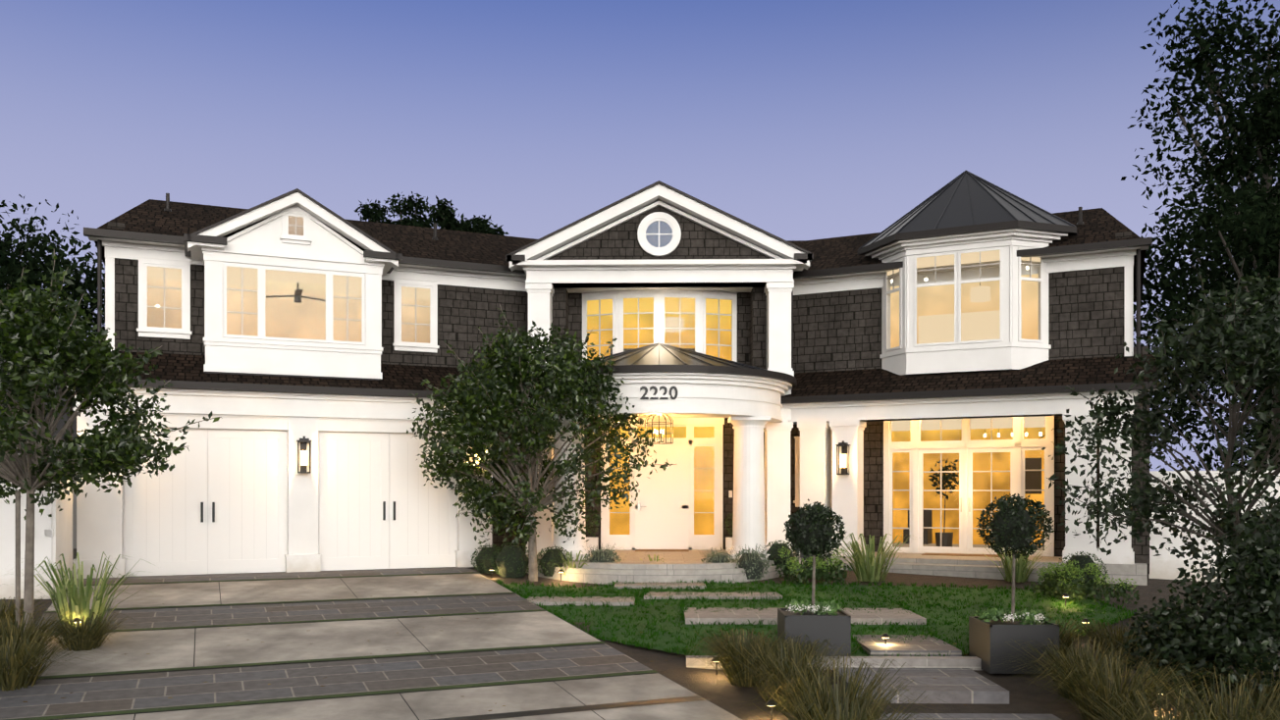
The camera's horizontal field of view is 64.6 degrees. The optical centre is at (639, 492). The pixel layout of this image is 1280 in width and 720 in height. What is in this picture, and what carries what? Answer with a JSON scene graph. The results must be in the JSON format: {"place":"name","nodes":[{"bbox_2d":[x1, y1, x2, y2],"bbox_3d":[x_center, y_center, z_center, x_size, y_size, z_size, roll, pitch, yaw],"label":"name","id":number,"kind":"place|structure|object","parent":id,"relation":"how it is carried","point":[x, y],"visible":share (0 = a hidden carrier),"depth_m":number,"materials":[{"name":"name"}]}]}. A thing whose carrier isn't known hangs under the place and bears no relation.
{"place":"outdoors","nodes":[
{"label":"outdoors","id":0,"kind":"place"},
{"bbox_2d":[147,278,429,343],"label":"window","id":1,"kind":"structure","parent":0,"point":[172,300],"depth_m":19.97,"materials":[{"name":"glass"}]},
{"bbox_2d":[226,280,361,342],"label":"window","id":2,"kind":"structure","parent":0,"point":[292,325],"depth_m":20.80,"materials":[{"name":"glass"}]},
{"bbox_2d":[288,215,303,235],"bbox_3d":[-6.725,-5.197,19.802,0.255,0.360,0.116,0,0,1],"label":"window","id":3,"kind":"structure","parent":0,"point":[299,230],"depth_m":19.81,"materials":[{"name":"glass"}]},
{"bbox_2d":[296,436,311,474],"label":"wall lantern","id":4,"kind":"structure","parent":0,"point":[303,454],"depth_m":19.42,"materials":[{"name":"black metal"}]},
{"bbox_2d":[122,427,688,577],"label":"doors","id":5,"kind":"structure","parent":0,"point":[352,494],"depth_m":19.85,"materials":[{"name":"white wood"}]},
{"bbox_2d":[159,428,428,574],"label":"house door grooves","id":6,"kind":"object","parent":5,"relation":"attached to","point":[266,503],"visible":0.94,"depth_m":19.47,"materials":[{"name":"white wood"}]},
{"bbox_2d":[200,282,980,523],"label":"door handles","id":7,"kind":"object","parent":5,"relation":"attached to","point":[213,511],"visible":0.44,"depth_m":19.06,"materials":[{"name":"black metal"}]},
{"bbox_2d":[638,489,970,512],"bbox_3d":[3.540,0.193,22.743,7.394,0.480,0.062,0,0,14],"label":"hardware door","id":8,"kind":"structure","parent":5,"relation":"attached to","point":[639,506],"depth_m":21.93,"materials":[{"name":"black metal"}]},
{"bbox_2d":[472,441,483,475],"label":"wall lantern","id":9,"kind":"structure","parent":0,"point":[478,463],"depth_m":20.76,"materials":[{"name":"black metal"}]},
{"bbox_2d":[147,216,1044,546],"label":"house muntins","id":10,"kind":"object","parent":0,"point":[719,345],"visible":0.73,"depth_m":22.04,"materials":[{"name":"white wood"}]},
{"bbox_2d":[147,216,1044,546],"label":"house","id":11,"kind":"structure","parent":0,"point":[693,345],"depth_m":21.42,"materials":[{"name":"white paint"}]},
{"bbox_2d":[63,170,1159,400],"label":"house roof","id":12,"kind":"structure","parent":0,"point":[181,219],"depth_m":21.20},
{"bbox_2d":[147,249,1045,431],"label":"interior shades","id":13,"kind":"object","parent":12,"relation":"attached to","point":[937,328],"visible":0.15,"depth_m":21.30,"materials":[{"name":"beige fabric"}]},
{"bbox_2d":[156,266,1041,437],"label":"interior lamps","id":14,"kind":"object","parent":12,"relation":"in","point":[998,435],"visible":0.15,"depth_m":23.05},
{"bbox_2d":[67,180,1156,480],"bbox_3d":[-0.205,-2.529,20.606,20.324,8.165,6.358,0,0,1],"label":"house gutter","id":15,"kind":"object","parent":12,"relation":"attached to","point":[401,259],"visible":0.46,"depth_m":20.04,"materials":[{"name":"grey metal"}]},
{"bbox_2d":[586,311,731,361],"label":"window","id":16,"kind":"structure","parent":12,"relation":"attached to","point":[647,336],"depth_m":24.86,"materials":[{"name":"glass"}]},
{"bbox_2d":[586,297,731,314],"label":"bow ceiling","id":17,"kind":"structure","parent":12,"relation":"attached to","point":[630,305],"depth_m":23.78,"materials":[{"name":"yellow paint"}]},
{"bbox_2d":[645,221,672,247],"bbox_3d":[0.414,-5.567,21.921,0.620,0.620,0.001,0,0,1],"label":"window","id":18,"kind":"structure","parent":12,"relation":"attached to","point":[665,240],"depth_m":21.92,"materials":[{"name":"glass"}]},
{"bbox_2d":[644,414,673,444],"bbox_3d":[0.389,-1.359,20.719,0.575,0.736,0.575,0,0,1],"label":"chandelier","id":19,"kind":"object","parent":12,"relation":"hanging from","point":[659,424],"visible":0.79,"depth_m":20.62,"materials":[{"name":"gold metal"}]},
{"bbox_2d":[890,273,1038,348],"bbox_3d":[6.870,-4.017,21.602,2.930,1.940,1.335,0,0,1],"label":"interior glow bay","id":20,"kind":"object","parent":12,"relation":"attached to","point":[931,299],"depth_m":21.57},
{"bbox_2d":[892,542,1043,550],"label":"interior floors","id":21,"kind":"structure","parent":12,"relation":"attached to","point":[934,545],"depth_m":25.22,"materials":[{"name":"brown wood"}]},
{"bbox_2d":[891,427,1045,545],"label":"french doors","id":22,"kind":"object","parent":21,"relation":"on","point":[981,500],"depth_m":26.13,"materials":[{"name":"clear glass"}]},
{"bbox_2d":[903,427,1044,550],"bbox_3d":[8.037,-0.232,24.068,3.867,3.170,2.954,0,0,1],"label":"interior furniture","id":23,"kind":"object","parent":21,"relation":"on","point":[1031,482],"depth_m":23.73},
{"bbox_2d":[65,184,1158,579],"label":"house trim","id":24,"kind":"structure","parent":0,"point":[763,420],"depth_m":20.61,"materials":[{"name":"white paint"}]},
{"bbox_2d":[640,386,677,399],"bbox_3d":[0.360,-1.881,19.257,0.715,0.254,0.016,0,0,1],"label":"house number","id":25,"kind":"object","parent":24,"relation":"attached to","point":[656,391],"visible":0.88,"depth_m":19.25,"materials":[{"name":"black metal"}]},
{"bbox_2d":[106,206,1149,574],"bbox_3d":[-0.161,-2.372,22.731,25.178,7.850,6.905,0,0,1],"label":"shingle siding","id":26,"kind":"object","parent":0,"point":[843,330],"visible":0.29,"depth_m":22.08,"materials":[{"name":"wood"}]},
{"bbox_2d":[0,525,1279,719],"bbox_3d":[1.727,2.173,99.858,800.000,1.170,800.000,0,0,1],"label":"terrain","id":27,"kind":"structure","parent":0,"point":[722,692],"depth_m":12.15,"materials":[{"name":"soil"}]},
{"bbox_2d":[0,351,76,549],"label":"neighbour house","id":28,"kind":"structure","parent":27,"relation":"on","point":[60,424],"depth_m":27.04,"materials":[{"name":"grey"}]},
{"bbox_2d":[0,194,88,370],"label":"tree","id":29,"kind":"object","parent":27,"relation":"on","point":[6,241],"depth_m":39.60,"materials":[{"name":"green plant"}]},
{"bbox_2d":[0,221,105,373],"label":"tree","id":30,"kind":"object","parent":27,"relation":"on","point":[89,284],"depth_m":29.11,"materials":[{"name":"green plant"}]},
{"bbox_2d":[0,245,222,640],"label":"tree","id":31,"kind":"object","parent":27,"relation":"on","point":[28,471],"visible":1,"depth_m":12.43,"materials":[{"name":"green plant"}]},
{"bbox_2d":[4,572,656,719],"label":"bands","id":32,"kind":"object","parent":27,"relation":"on","point":[296,699],"visible":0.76,"depth_m":11.80,"materials":[{"name":"grey stone"}]},
{"bbox_2d":[354,199,394,224],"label":"tree","id":33,"kind":"object","parent":27,"relation":"on","point":[368,213],"depth_m":45.42,"materials":[{"name":"green plant"}]},
{"bbox_2d":[7,574,742,719],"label":"concrete driveway","id":34,"kind":"structure","parent":27,"relation":"on","point":[216,646],"depth_m":12.67,"materials":[{"name":"grey concrete"}]},
{"bbox_2d":[428,695,704,719],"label":"band","id":35,"kind":"object","parent":34,"relation":"on","point":[579,709],"visible":1,"depth_m":10.23,"materials":[{"name":"metal"}]},
{"bbox_2d":[35,567,743,719],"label":"driveway joints","id":36,"kind":"object","parent":27,"relation":"on","point":[335,661],"visible":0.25,"depth_m":12.63,"materials":[{"name":"grey"}]},
{"bbox_2d":[0,567,651,719],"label":"bluestone driveway","id":37,"kind":"structure","parent":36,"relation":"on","point":[105,694],"depth_m":11.80,"materials":[{"name":"grey stone"}]},
{"bbox_2d":[22,580,966,711],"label":"leaf litter","id":38,"kind":"object","parent":37,"relation":"on","point":[432,656],"visible":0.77,"depth_m":12.14,"materials":[{"name":"brown plant"}]},
{"bbox_2d":[384,191,432,228],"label":"tree","id":39,"kind":"object","parent":27,"relation":"on","point":[408,204],"depth_m":45.42,"materials":[{"name":"green plant"}]},
{"bbox_2d":[425,195,460,230],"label":"tree","id":40,"kind":"object","parent":27,"relation":"on","point":[449,216],"depth_m":45.42,"materials":[{"name":"green plant"}]},
{"bbox_2d":[454,213,508,235],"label":"tree","id":41,"kind":"object","parent":27,"relation":"on","point":[479,226],"visible":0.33,"depth_m":45.88,"materials":[{"name":"green plant"}]},
{"bbox_2d":[0,533,1051,629],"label":"ornamental plants","id":42,"kind":"object","parent":27,"relation":"on","point":[79,601],"visible":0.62,"depth_m":14.01,"materials":[{"name":"green plant"}]},
{"bbox_2d":[406,304,676,582],"bbox_3d":[-2.111,-0.887,19.352,4.689,5.330,4.545,0,0,-23],"label":"tree","id":43,"kind":"object","parent":27,"relation":"on","point":[475,395],"visible":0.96,"depth_m":18.76,"materials":[{"name":"green plant"}]},
{"bbox_2d":[0,595,1279,719],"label":"ornamental grass","id":44,"kind":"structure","parent":27,"relation":"on","point":[799,690],"depth_m":10.33,"materials":[{"name":"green plant"}]},
{"bbox_2d":[0,470,1279,599],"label":"boundary wall","id":45,"kind":"structure","parent":27,"relation":"on","point":[53,538],"depth_m":16.43,"materials":[{"name":"paint"}]},
{"bbox_2d":[574,543,769,581],"bbox_3d":[0.685,1.366,19.550,4.011,0.734,1.182,0,0,4],"label":"lavender shrub","id":46,"kind":"object","parent":27,"relation":"on","point":[752,564],"visible":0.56,"depth_m":19.33,"materials":[{"name":"green plant"}]},
{"bbox_2d":[712,656,721,675],"bbox_3d":[0.910,2.073,12.056,0.130,0.220,0.130,0,0,1],"label":"path light","id":47,"kind":"object","parent":27,"relation":"on","point":[717,666],"visible":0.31,"depth_m":12.05,"materials":[{"name":"black metal"}]},
{"bbox_2d":[526,582,982,670],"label":"stepping stones","id":48,"kind":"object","parent":27,"relation":"on","point":[743,615],"depth_m":15.18,"materials":[{"name":"stone"}]},
{"bbox_2d":[880,634,890,644],"bbox_3d":[3.238,1.979,13.358,0.130,0.220,0.130,0,0,1],"label":"path light","id":49,"kind":"object","parent":48,"relation":"on","point":[884,636],"visible":0.9,"depth_m":13.33,"materials":[{"name":"black metal"}]},
{"bbox_2d":[765,699,777,719],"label":"path light","id":50,"kind":"object","parent":27,"relation":"on","point":[771,703],"visible":0.71,"depth_m":10.18,"materials":[{"name":"black metal"}]},
{"bbox_2d":[471,539,1108,589],"bbox_3d":[2.521,1.373,19.558,11.911,0.851,2.138,0,0,9],"label":"boxwood shrub","id":51,"kind":"object","parent":27,"relation":"on","point":[507,561],"visible":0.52,"depth_m":19.58,"materials":[{"name":"green plant"}]},
{"bbox_2d":[800,551,812,573],"bbox_3d":[3.100,1.377,18.812,0.260,0.660,0.016,0,0,1],"label":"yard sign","id":52,"kind":"object","parent":27,"relation":"on","point":[805,556],"visible":0.12,"depth_m":18.81,"materials":[{"name":"black metal"}]},
{"bbox_2d":[525,549,1147,586],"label":"porch steps","id":53,"kind":"structure","parent":27,"relation":"on","point":[631,566],"depth_m":19.35,"materials":[{"name":"stone"}]},
{"bbox_2d":[585,512,599,551],"bbox_3d":[-1.101,0.903,23.357,0.354,0.902,0.348,0,0,1],"label":"potted plant","id":54,"kind":"object","parent":53,"relation":"on","point":[591,543],"depth_m":23.21,"materials":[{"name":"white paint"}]},
{"bbox_2d":[724,512,733,551],"bbox_3d":[2.117,0.906,23.289,0.335,0.895,0.356,0,0,1],"label":"potted plant","id":55,"kind":"object","parent":53,"relation":"on","point":[728,543],"depth_m":23.16,"materials":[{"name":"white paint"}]},
{"bbox_2d":[635,549,999,557],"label":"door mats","id":56,"kind":"object","parent":53,"relation":"on","point":[963,555],"depth_m":21.82,"materials":[{"name":"red fabric"}]},
{"bbox_2d":[835,635,1062,719],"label":"stone steps","id":57,"kind":"structure","parent":27,"relation":"on","point":[966,685],"depth_m":11.46,"materials":[{"name":"grey stone"}]},
{"bbox_2d":[771,546,1139,605],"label":"shrubs","id":58,"kind":"object","parent":27,"relation":"on","point":[1058,584],"visible":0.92,"depth_m":17.16,"materials":[{"name":"green plant"}]},
{"bbox_2d":[968,493,1059,674],"bbox_3d":[4.605,1.087,12.500,0.906,2.162,1.021,0,0,1],"label":"potted topiary","id":59,"kind":"object","parent":27,"relation":"on","point":[1013,525],"visible":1,"depth_m":12.23,"materials":[{"name":"black"}]},
{"bbox_2d":[1040,258,1279,610],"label":"tree","id":60,"kind":"object","parent":27,"relation":"on","point":[1249,346],"visible":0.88,"depth_m":13.62,"materials":[{"name":"green plant"}]},
{"bbox_2d":[1120,490,1279,710],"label":"shrub leaves","id":61,"kind":"object","parent":27,"relation":"on","point":[1243,630],"visible":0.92,"depth_m":10.05,"materials":[{"name":"green plant"}]},
{"bbox_2d":[1120,0,1279,467],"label":"tree","id":62,"kind":"object","parent":27,"relation":"on","point":[1213,43],"depth_m":51.80,"materials":[{"name":"green plant"}]},
{"bbox_2d":[1133,36,1279,437],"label":"tree","id":63,"kind":"object","parent":27,"relation":"on","point":[1266,134],"depth_m":40.06,"materials":[{"name":"green plant"}]},
{"bbox_2d":[1144,179,1279,471],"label":"tree","id":64,"kind":"object","parent":27,"relation":"on","point":[1263,239],"depth_m":31.84,"materials":[{"name":"green plant"}]},
{"bbox_2d":[0,0,1279,493],"label":"sky","id":65,"kind":"structure","parent":0,"point":[793,120],"materials":[{"name":"blue"}]},
{"bbox_2d":[609,426,714,534],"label":"door glass panes","id":66,"kind":"structure","parent":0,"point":[704,479],"depth_m":23.65,"materials":[{"name":"clear glass"}]},
{"bbox_2d":[496,579,1140,658],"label":"lawn","id":67,"kind":"structure","parent":0,"point":[716,628],"depth_m":16.28,"materials":[{"name":"green plant"}]},
{"bbox_2d":[777,498,851,656],"bbox_3d":[2.247,1.108,13.068,0.851,2.044,0.910,0,0,1],"label":"potted topiary","id":68,"kind":"object","parent":67,"relation":"on","point":[812,530],"visible":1,"depth_m":12.82,"materials":[{"name":"black"}]},
{"bbox_2d":[835,440,850,475],"bbox_3d":[4.247,-0.711,21.179,0.260,0.712,0.235,0,0,26],"label":"porch lantern","id":69,"kind":"object","parent":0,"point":[843,460],"visible":0.98,"depth_m":21.14,"materials":[{"name":"black metal"}]},
{"bbox_2d":[928,458,959,500],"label":"interior plant leaves","id":70,"kind":"object","parent":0,"point":[945,478],"depth_m":23.09,"materials":[{"name":"green plant"}]},
{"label":"interior ceilings","id":71,"kind":"object","parent":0,"visible":0},
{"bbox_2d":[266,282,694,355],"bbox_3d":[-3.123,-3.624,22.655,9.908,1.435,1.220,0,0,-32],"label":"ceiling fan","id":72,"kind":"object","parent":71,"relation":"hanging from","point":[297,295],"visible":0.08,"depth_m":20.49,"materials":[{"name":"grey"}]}
]}

